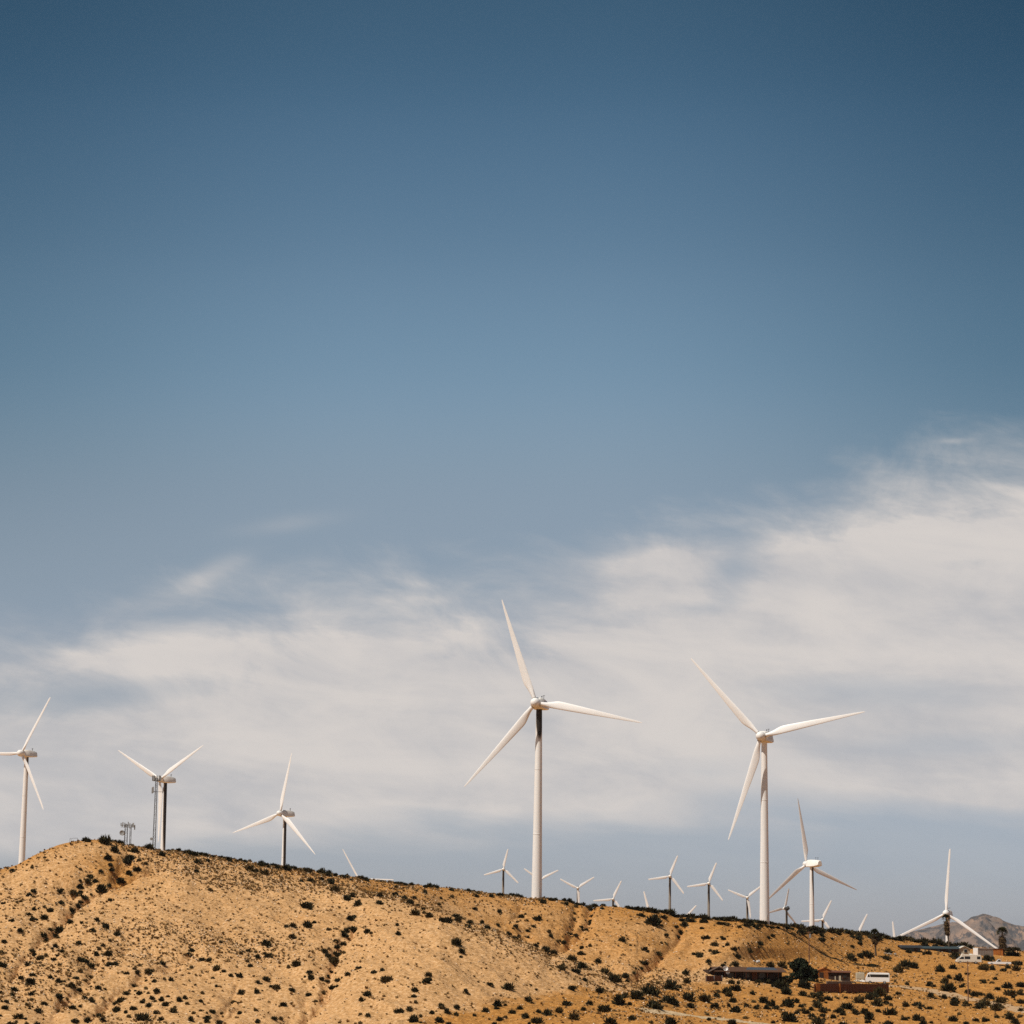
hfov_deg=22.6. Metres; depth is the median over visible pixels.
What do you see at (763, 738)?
wind turbine
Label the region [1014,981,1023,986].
shrub
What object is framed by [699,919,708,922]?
shrub
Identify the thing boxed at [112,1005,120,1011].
shrub
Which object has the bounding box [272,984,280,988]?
shrub
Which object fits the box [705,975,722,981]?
board fence
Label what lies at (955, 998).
shrub
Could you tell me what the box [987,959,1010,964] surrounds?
pickup truck
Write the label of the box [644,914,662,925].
shrub
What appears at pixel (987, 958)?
shrub
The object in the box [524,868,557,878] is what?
wind turbine
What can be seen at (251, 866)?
shrub
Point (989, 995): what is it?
shrub
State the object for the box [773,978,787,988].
shrub
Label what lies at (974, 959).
camper
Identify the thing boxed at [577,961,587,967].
shrub
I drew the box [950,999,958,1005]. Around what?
shrub
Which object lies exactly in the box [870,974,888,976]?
side window
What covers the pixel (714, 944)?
shrub
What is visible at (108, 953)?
shrub
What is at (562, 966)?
shrub
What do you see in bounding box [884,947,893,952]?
shrub
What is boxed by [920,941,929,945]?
shrub
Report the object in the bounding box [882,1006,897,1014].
shrub
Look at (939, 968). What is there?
shrub
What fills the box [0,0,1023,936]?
sky
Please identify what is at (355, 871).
wind turbine
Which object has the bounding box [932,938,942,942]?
shrub
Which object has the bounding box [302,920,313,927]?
shrub
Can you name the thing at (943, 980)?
shrub
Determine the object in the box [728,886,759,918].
wind turbine
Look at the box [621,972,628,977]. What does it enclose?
shrub
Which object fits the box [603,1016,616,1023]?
shrub
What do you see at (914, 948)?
dark house
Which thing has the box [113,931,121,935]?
shrub
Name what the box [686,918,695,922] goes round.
shrub
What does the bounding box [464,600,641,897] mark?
wind turbine
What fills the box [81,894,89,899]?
shrub
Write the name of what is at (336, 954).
shrub
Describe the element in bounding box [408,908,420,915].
shrub
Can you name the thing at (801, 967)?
shade tree
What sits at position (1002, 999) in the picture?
shrub
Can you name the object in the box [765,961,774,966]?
shrub
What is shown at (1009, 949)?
shrub
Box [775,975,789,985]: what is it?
shrub
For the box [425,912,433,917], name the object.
shrub
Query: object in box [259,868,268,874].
shrub
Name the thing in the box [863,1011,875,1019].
shrub
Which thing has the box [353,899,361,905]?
shrub
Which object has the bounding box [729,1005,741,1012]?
shrub
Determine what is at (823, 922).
wind turbine
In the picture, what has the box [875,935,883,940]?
shrub
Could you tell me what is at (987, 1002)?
shrub
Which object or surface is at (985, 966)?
shrub
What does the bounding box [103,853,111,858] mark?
shrub
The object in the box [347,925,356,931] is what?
shrub
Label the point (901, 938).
shrub
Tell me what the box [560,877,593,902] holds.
wind turbine
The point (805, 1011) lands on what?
shrub
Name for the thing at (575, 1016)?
shrub
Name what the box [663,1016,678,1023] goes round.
shrub
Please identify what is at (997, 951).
orange shed
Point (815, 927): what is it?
shrub
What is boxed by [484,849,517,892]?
wind turbine
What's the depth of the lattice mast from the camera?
566.49 m
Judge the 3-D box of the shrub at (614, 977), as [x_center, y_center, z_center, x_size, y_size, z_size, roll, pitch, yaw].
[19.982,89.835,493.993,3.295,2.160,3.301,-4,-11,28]
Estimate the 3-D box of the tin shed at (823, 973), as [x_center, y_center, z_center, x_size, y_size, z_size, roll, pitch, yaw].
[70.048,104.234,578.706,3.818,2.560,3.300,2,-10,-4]
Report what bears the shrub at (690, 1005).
on the ground
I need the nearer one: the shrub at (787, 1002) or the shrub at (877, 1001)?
the shrub at (787, 1002)
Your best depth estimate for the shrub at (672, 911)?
606.15 m
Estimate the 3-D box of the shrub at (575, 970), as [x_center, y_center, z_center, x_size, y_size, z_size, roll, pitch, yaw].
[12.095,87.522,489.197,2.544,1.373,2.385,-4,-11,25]
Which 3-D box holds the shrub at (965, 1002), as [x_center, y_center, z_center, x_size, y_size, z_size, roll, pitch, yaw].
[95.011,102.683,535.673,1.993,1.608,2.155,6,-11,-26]
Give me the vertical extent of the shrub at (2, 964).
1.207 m
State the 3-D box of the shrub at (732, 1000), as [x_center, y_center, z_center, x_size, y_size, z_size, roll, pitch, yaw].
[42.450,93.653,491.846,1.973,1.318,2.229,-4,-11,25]
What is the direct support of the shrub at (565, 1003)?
on the ground
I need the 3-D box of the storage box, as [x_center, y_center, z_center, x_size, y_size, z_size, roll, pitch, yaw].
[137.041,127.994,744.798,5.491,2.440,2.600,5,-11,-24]
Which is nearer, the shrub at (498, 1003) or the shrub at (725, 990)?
the shrub at (498, 1003)
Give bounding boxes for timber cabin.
[828,970,850,980]
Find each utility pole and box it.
[807,932,810,962]
[963,961,972,1001]
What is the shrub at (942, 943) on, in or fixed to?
on the ground
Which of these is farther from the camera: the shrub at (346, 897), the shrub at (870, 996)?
the shrub at (870, 996)
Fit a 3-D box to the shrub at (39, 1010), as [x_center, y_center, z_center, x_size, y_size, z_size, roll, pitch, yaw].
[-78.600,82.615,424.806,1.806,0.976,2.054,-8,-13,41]
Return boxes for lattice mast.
[150,775,162,848]
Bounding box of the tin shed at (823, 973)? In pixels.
[817,968,830,978]
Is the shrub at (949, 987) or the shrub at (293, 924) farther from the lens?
the shrub at (949, 987)
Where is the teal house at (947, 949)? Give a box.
[920,946,959,952]
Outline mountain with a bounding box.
[903,914,1023,950]
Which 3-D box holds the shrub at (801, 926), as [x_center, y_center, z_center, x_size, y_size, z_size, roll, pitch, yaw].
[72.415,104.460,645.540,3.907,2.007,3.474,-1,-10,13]
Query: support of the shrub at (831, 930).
on the ground
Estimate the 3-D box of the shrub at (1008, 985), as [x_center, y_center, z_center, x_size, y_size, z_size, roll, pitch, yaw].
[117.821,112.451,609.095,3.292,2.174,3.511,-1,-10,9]
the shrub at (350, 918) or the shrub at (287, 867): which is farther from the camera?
the shrub at (287, 867)
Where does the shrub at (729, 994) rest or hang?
on the ground
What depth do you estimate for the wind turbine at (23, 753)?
985.26 m
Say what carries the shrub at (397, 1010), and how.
on the ground
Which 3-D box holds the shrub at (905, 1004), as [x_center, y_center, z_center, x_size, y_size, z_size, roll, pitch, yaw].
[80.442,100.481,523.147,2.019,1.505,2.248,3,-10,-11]
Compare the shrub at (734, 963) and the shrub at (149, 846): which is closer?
the shrub at (149, 846)
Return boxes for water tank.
[855,972,864,978]
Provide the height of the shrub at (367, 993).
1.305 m
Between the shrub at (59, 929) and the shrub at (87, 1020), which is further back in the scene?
the shrub at (59, 929)
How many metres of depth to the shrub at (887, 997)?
532.86 m
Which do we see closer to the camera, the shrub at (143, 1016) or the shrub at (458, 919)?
the shrub at (143, 1016)
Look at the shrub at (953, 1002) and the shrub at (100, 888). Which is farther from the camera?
the shrub at (953, 1002)
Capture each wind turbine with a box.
[0,697,50,863]
[118,745,202,850]
[233,753,314,865]
[343,850,392,879]
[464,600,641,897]
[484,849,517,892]
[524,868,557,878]
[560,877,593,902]
[593,881,621,906]
[643,891,648,907]
[648,856,683,908]
[687,863,722,916]
[691,658,863,924]
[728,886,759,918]
[769,800,856,926]
[769,888,795,924]
[801,900,831,928]
[859,914,867,930]
[892,921,895,936]
[900,849,996,947]
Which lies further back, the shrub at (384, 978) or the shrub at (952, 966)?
the shrub at (952, 966)
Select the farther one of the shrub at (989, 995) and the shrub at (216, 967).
the shrub at (989, 995)
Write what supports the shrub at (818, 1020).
on the ground
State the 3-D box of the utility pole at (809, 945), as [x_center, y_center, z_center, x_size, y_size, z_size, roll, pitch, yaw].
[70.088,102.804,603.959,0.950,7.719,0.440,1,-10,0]
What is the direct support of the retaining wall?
on the ground
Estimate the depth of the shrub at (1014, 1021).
487.36 m
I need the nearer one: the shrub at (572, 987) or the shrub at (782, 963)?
the shrub at (572, 987)
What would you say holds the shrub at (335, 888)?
on the ground
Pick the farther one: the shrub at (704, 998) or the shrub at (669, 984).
the shrub at (669, 984)
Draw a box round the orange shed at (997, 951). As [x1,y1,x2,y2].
[993,948,1002,955]
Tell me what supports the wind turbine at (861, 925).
on the ground
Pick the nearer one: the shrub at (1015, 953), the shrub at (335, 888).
the shrub at (335, 888)
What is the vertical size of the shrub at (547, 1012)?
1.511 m
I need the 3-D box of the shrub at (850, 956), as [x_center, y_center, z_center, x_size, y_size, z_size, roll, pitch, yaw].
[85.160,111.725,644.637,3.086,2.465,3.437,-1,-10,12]
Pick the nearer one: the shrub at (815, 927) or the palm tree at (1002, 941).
the shrub at (815, 927)
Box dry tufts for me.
[0,839,1023,1023]
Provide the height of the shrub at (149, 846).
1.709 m
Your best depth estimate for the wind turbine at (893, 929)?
976.66 m
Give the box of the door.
[752,972,755,980]
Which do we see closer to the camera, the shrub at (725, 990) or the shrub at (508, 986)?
the shrub at (508, 986)
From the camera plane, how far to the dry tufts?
499.79 m
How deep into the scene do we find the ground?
486.86 m
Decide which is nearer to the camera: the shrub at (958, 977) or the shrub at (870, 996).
the shrub at (870, 996)
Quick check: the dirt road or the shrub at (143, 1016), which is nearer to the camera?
the shrub at (143, 1016)
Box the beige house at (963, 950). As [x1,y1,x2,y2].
[957,946,970,954]
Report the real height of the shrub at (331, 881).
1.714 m
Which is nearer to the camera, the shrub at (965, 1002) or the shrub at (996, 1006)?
the shrub at (996, 1006)
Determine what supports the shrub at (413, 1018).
on the ground
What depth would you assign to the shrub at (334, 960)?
471.13 m
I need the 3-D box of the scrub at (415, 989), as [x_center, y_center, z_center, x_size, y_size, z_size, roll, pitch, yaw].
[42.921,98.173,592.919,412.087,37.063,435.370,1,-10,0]
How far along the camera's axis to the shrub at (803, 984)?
541.25 m
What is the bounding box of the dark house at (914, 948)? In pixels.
[898,945,921,952]
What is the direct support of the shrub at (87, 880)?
on the ground
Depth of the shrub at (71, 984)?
439.06 m
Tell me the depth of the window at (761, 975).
539.81 m
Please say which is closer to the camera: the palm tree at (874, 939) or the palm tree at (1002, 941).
the palm tree at (874, 939)
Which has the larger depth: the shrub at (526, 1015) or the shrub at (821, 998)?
the shrub at (821, 998)
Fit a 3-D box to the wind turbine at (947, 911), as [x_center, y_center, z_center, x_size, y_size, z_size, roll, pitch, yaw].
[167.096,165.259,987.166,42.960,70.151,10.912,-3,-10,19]
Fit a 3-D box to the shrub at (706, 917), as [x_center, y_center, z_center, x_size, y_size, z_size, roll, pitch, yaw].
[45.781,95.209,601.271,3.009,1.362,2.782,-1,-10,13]
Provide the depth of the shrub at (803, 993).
520.72 m
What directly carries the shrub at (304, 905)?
on the ground
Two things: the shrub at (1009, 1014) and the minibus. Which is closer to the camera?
the shrub at (1009, 1014)
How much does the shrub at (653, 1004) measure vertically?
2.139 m
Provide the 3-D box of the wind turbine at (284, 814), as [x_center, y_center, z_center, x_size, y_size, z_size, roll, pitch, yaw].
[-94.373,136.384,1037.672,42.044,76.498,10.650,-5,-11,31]
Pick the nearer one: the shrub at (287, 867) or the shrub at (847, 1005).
the shrub at (847, 1005)
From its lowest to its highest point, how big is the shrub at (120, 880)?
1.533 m
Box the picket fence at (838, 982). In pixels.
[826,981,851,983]
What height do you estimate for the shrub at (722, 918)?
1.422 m
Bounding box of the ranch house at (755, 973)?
[703,966,786,981]
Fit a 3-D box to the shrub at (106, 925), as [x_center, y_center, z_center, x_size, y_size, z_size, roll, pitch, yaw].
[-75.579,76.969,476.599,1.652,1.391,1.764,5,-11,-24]
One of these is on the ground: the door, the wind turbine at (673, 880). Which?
the wind turbine at (673, 880)
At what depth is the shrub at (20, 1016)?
416.04 m
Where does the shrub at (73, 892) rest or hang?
on the ground
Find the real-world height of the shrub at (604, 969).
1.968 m
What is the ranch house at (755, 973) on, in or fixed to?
on the ground
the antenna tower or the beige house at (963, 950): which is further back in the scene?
the beige house at (963, 950)
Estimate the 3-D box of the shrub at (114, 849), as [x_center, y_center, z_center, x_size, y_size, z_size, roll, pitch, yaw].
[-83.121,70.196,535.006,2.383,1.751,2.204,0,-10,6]
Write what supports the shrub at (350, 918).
on the ground
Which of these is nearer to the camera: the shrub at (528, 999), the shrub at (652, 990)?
the shrub at (528, 999)
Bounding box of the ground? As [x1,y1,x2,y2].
[0,840,1023,1023]
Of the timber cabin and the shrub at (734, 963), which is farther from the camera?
the timber cabin
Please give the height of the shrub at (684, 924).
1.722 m
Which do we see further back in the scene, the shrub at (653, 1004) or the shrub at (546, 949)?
the shrub at (546, 949)
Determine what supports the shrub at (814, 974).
on the ground
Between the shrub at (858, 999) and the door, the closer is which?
the shrub at (858, 999)
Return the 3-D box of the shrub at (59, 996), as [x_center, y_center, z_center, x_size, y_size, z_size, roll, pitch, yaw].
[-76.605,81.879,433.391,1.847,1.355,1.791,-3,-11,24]
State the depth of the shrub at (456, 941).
475.51 m
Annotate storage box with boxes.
[973,948,992,956]
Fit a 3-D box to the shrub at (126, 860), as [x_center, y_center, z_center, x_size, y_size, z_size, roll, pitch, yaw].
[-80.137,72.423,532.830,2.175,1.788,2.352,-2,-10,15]
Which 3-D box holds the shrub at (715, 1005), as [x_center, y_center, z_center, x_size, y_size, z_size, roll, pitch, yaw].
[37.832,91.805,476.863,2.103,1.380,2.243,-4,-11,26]
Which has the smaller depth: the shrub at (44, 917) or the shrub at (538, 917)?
the shrub at (44, 917)
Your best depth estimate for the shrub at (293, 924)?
492.75 m
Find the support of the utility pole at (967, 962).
on the ground
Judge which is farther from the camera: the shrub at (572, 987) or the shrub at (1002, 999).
the shrub at (1002, 999)
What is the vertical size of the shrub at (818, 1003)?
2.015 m
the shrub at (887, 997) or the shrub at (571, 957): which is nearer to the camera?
the shrub at (571, 957)
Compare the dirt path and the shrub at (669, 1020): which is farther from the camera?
the dirt path
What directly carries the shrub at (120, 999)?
on the ground
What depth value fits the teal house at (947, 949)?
736.45 m
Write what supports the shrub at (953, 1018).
on the ground
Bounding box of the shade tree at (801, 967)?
[783,957,811,983]
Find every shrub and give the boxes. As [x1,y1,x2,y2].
[0,961,7,966]
[12,1013,23,1018]
[25,978,35,984]
[34,1008,45,1012]
[35,955,44,959]
[39,914,48,919]
[54,926,63,932]
[55,993,64,999]
[67,982,74,987]
[68,889,76,895]
[70,1018,78,1022]
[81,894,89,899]
[83,878,91,883]
[83,1017,90,1022]
[94,883,108,892]
[97,834,112,844]
[102,922,109,928]
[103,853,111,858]
[104,950,112,956]
[109,845,118,851]
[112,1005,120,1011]
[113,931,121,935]
[115,877,125,883]
[115,996,124,1002]
[122,857,131,863]
[130,846,139,852]
[135,1012,152,1020]
[143,968,151,973]
[144,843,153,849]
[169,1006,178,1012]
[212,964,220,970]
[244,864,255,870]
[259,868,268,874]
[261,939,271,945]
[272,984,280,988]
[279,1001,287,1006]
[282,864,292,870]
[288,922,297,927]
[291,959,301,966]
[300,901,314,907]
[302,867,311,872]
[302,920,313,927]
[326,877,335,883]
[328,885,339,891]
[328,956,338,964]
[333,951,341,956]
[340,931,349,937]
[342,894,351,900]
[345,915,355,920]
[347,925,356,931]
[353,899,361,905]
[363,990,372,995]
[380,975,393,981]
[393,1007,403,1012]
[407,1014,419,1022]
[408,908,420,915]
[422,977,430,983]
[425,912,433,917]
[442,916,452,922]
[450,937,462,945]
[454,916,462,921]
[492,999,502,1006]
[500,982,514,989]
[521,1012,529,1017]
[524,996,532,1001]
[530,1015,544,1023]
[531,915,542,920]
[541,945,550,952]
[541,1008,552,1015]
[555,1006,563,1012]
[557,963,566,969]
[562,999,571,1005]
[566,1011,580,1019]
[567,954,577,961]
[567,984,575,990]
[570,968,580,972]
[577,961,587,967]
[595,987,604,992]
[596,1004,610,1011]
[601,967,610,974]
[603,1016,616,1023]
[607,972,622,982]
[611,993,626,1004]
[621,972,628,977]
[629,989,644,999]
[641,984,661,996]
[642,998,663,1009]
[643,906,653,912]
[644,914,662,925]
[662,993,678,1003]
[663,977,679,990]
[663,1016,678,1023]
[666,908,677,914]
[669,998,678,1005]
[679,921,689,926]
[681,990,696,1001]
[682,978,690,983]
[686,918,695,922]
[687,1002,694,1007]
[697,993,712,1002]
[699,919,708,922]
[701,915,712,919]
[709,1002,719,1007]
[710,941,718,946]
[710,948,719,954]
[718,916,726,921]
[721,986,731,993]
[725,991,733,996]
[727,1018,736,1023]
[728,984,741,990]
[729,997,737,1002]
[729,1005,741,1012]
[730,960,739,965]
[741,922,752,927]
[757,995,768,1002]
[761,977,771,983]
[764,999,775,1006]
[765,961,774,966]
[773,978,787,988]
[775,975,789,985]
[776,959,787,967]
[780,986,791,994]
[780,1012,799,1021]
[781,997,794,1006]
[793,923,806,929]
[796,929,808,934]
[796,979,812,988]
[798,990,806,995]
[801,1007,810,1013]
[805,991,820,998]
[808,968,818,981]
[810,925,820,930]
[811,999,822,1007]
[812,1016,824,1023]
[817,996,825,1001]
[818,1006,828,1012]
[827,926,837,932]
[835,1007,845,1012]
[839,1001,853,1009]
[845,953,855,959]
[852,994,866,1003]
[859,1007,869,1013]
[860,949,874,957]
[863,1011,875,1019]
[865,992,875,999]
[870,997,884,1005]
[872,986,887,996]
[873,932,886,937]
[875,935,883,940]
[882,954,892,960]
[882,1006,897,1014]
[882,1019,893,1023]
[883,995,892,999]
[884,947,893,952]
[892,964,903,972]
[897,935,905,941]
[898,958,909,966]
[902,1001,909,1006]
[908,961,918,968]
[910,939,920,942]
[910,1001,924,1006]
[911,1013,921,1020]
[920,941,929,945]
[921,937,930,942]
[926,992,935,997]
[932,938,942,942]
[933,940,946,945]
[934,963,945,971]
[939,977,948,983]
[940,980,957,992]
[948,951,959,957]
[948,964,956,969]
[948,1015,958,1021]
[949,996,960,1003]
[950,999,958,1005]
[953,973,963,980]
[961,999,969,1005]
[974,1000,986,1007]
[977,963,990,970]
[981,999,991,1006]
[982,954,992,961]
[984,991,995,999]
[989,1002,1001,1010]
[993,996,1009,1003]
[1001,982,1012,988]
[1003,989,1017,995]
[1004,1011,1014,1019]
[1006,947,1015,951]
[1009,951,1021,955]
[1010,1017,1021,1023]
[1011,964,1020,970]
[1013,960,1022,965]
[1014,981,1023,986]
[1016,989,1023,994]
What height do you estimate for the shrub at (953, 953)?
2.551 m
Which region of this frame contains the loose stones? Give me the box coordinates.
[0,840,1023,1023]
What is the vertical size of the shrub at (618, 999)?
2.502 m
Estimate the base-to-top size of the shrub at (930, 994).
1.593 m
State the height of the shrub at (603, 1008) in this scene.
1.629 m
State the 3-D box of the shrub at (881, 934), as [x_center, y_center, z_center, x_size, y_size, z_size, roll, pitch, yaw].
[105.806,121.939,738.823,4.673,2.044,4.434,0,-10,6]
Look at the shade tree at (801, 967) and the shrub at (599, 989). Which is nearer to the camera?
the shrub at (599, 989)
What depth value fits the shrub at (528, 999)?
450.06 m
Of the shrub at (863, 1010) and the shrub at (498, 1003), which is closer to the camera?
the shrub at (498, 1003)
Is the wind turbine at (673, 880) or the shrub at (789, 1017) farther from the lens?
the wind turbine at (673, 880)
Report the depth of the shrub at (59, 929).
480.78 m
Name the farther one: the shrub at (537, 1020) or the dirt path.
the dirt path
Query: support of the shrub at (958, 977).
on the ground
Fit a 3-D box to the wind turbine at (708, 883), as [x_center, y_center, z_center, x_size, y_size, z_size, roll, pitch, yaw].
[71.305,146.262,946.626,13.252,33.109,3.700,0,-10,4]
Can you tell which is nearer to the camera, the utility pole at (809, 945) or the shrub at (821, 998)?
the shrub at (821, 998)
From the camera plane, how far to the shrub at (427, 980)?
442.39 m
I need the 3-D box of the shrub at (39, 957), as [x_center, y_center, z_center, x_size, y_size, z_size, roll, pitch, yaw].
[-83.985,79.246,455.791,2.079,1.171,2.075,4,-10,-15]
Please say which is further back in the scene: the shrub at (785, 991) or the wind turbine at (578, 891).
the wind turbine at (578, 891)
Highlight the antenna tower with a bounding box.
[119,822,134,844]
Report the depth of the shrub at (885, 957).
671.70 m
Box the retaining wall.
[814,983,888,993]
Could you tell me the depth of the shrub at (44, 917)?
486.89 m
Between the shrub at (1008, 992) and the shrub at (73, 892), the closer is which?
the shrub at (73, 892)
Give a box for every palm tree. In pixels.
[870,928,878,955]
[942,914,950,946]
[994,926,1008,955]
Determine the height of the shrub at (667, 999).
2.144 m
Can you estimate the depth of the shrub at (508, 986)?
457.44 m
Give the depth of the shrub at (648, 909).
595.09 m
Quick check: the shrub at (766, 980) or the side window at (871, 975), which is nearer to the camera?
the shrub at (766, 980)
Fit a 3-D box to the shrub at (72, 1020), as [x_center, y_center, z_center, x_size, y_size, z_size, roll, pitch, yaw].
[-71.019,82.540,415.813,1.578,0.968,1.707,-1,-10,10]
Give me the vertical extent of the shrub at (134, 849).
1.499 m
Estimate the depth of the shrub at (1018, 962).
707.72 m
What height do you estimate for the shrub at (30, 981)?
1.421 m
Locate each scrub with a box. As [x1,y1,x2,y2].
[0,836,1023,1023]
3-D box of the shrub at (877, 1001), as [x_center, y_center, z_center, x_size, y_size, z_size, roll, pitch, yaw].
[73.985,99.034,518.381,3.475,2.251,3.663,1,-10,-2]
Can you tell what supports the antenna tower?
on the ground
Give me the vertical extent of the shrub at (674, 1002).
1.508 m
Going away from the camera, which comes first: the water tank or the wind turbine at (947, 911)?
the water tank
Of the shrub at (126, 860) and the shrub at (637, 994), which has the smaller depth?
the shrub at (637, 994)
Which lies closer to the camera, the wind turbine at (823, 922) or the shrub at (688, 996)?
the shrub at (688, 996)
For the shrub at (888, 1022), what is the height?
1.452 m
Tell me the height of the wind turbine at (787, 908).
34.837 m
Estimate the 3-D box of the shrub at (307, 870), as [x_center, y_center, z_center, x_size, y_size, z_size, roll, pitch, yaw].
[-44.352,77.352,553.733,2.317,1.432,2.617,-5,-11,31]
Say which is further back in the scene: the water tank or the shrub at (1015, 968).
the shrub at (1015, 968)
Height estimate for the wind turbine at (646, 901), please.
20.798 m
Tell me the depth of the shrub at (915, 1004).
522.20 m
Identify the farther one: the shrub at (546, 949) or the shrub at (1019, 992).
the shrub at (1019, 992)
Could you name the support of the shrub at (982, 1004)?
on the ground
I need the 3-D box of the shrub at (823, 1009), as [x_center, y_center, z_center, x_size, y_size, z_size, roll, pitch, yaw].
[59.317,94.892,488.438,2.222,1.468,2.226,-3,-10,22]
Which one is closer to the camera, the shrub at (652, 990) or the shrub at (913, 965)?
the shrub at (652, 990)
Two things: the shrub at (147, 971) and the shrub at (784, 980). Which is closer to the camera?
the shrub at (147, 971)
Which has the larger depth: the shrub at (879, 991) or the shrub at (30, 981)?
the shrub at (879, 991)
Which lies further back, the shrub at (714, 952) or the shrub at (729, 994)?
the shrub at (714, 952)
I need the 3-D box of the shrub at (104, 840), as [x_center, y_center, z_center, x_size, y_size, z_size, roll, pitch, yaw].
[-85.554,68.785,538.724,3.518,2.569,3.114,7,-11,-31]
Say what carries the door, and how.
in the ranch house at (755, 973)
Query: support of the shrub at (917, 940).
on the ground
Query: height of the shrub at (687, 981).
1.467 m
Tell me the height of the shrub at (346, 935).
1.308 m
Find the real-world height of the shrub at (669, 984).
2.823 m
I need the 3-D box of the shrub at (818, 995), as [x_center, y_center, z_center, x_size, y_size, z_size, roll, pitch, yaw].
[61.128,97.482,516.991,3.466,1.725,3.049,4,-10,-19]
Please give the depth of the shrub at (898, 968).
629.58 m
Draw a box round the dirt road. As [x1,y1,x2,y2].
[889,985,1023,1012]
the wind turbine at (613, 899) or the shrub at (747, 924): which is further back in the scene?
the wind turbine at (613, 899)
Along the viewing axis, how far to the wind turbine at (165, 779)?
1007.02 m
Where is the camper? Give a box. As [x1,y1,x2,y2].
[955,954,981,963]
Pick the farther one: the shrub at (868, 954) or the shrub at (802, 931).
the shrub at (868, 954)
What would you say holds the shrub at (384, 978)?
on the ground
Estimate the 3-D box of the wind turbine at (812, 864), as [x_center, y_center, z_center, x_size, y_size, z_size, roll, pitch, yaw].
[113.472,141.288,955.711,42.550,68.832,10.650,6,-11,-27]
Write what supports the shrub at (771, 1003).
on the ground
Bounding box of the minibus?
[865,972,889,983]
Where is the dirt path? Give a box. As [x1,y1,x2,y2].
[639,1008,767,1023]
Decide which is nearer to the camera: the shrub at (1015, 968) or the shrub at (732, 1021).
the shrub at (732, 1021)
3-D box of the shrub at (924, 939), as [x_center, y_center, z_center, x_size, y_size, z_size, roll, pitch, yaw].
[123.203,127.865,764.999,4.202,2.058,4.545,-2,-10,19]
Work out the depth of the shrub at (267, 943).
475.96 m
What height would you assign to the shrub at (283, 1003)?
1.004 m
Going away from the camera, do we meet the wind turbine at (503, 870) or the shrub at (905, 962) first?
the shrub at (905, 962)
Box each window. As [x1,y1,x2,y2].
[759,973,764,977]
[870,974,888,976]
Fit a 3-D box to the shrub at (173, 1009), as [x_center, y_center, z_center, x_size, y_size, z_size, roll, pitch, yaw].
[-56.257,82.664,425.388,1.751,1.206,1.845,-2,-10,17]
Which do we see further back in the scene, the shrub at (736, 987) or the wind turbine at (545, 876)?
the wind turbine at (545, 876)
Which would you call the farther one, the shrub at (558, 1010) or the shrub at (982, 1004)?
the shrub at (982, 1004)
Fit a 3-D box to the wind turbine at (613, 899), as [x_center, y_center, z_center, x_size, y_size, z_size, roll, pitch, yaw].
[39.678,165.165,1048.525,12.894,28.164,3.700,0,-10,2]
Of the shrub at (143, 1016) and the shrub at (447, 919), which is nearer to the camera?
the shrub at (143, 1016)
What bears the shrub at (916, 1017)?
on the ground
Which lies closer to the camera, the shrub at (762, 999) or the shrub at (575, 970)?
the shrub at (575, 970)
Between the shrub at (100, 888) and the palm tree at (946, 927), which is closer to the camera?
the shrub at (100, 888)
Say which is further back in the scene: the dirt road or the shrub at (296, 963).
the dirt road
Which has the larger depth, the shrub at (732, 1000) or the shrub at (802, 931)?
the shrub at (802, 931)
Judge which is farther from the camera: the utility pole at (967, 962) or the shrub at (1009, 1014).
the utility pole at (967, 962)
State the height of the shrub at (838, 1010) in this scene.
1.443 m
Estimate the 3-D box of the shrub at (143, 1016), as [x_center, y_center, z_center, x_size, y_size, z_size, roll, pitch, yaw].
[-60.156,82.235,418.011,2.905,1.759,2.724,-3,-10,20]

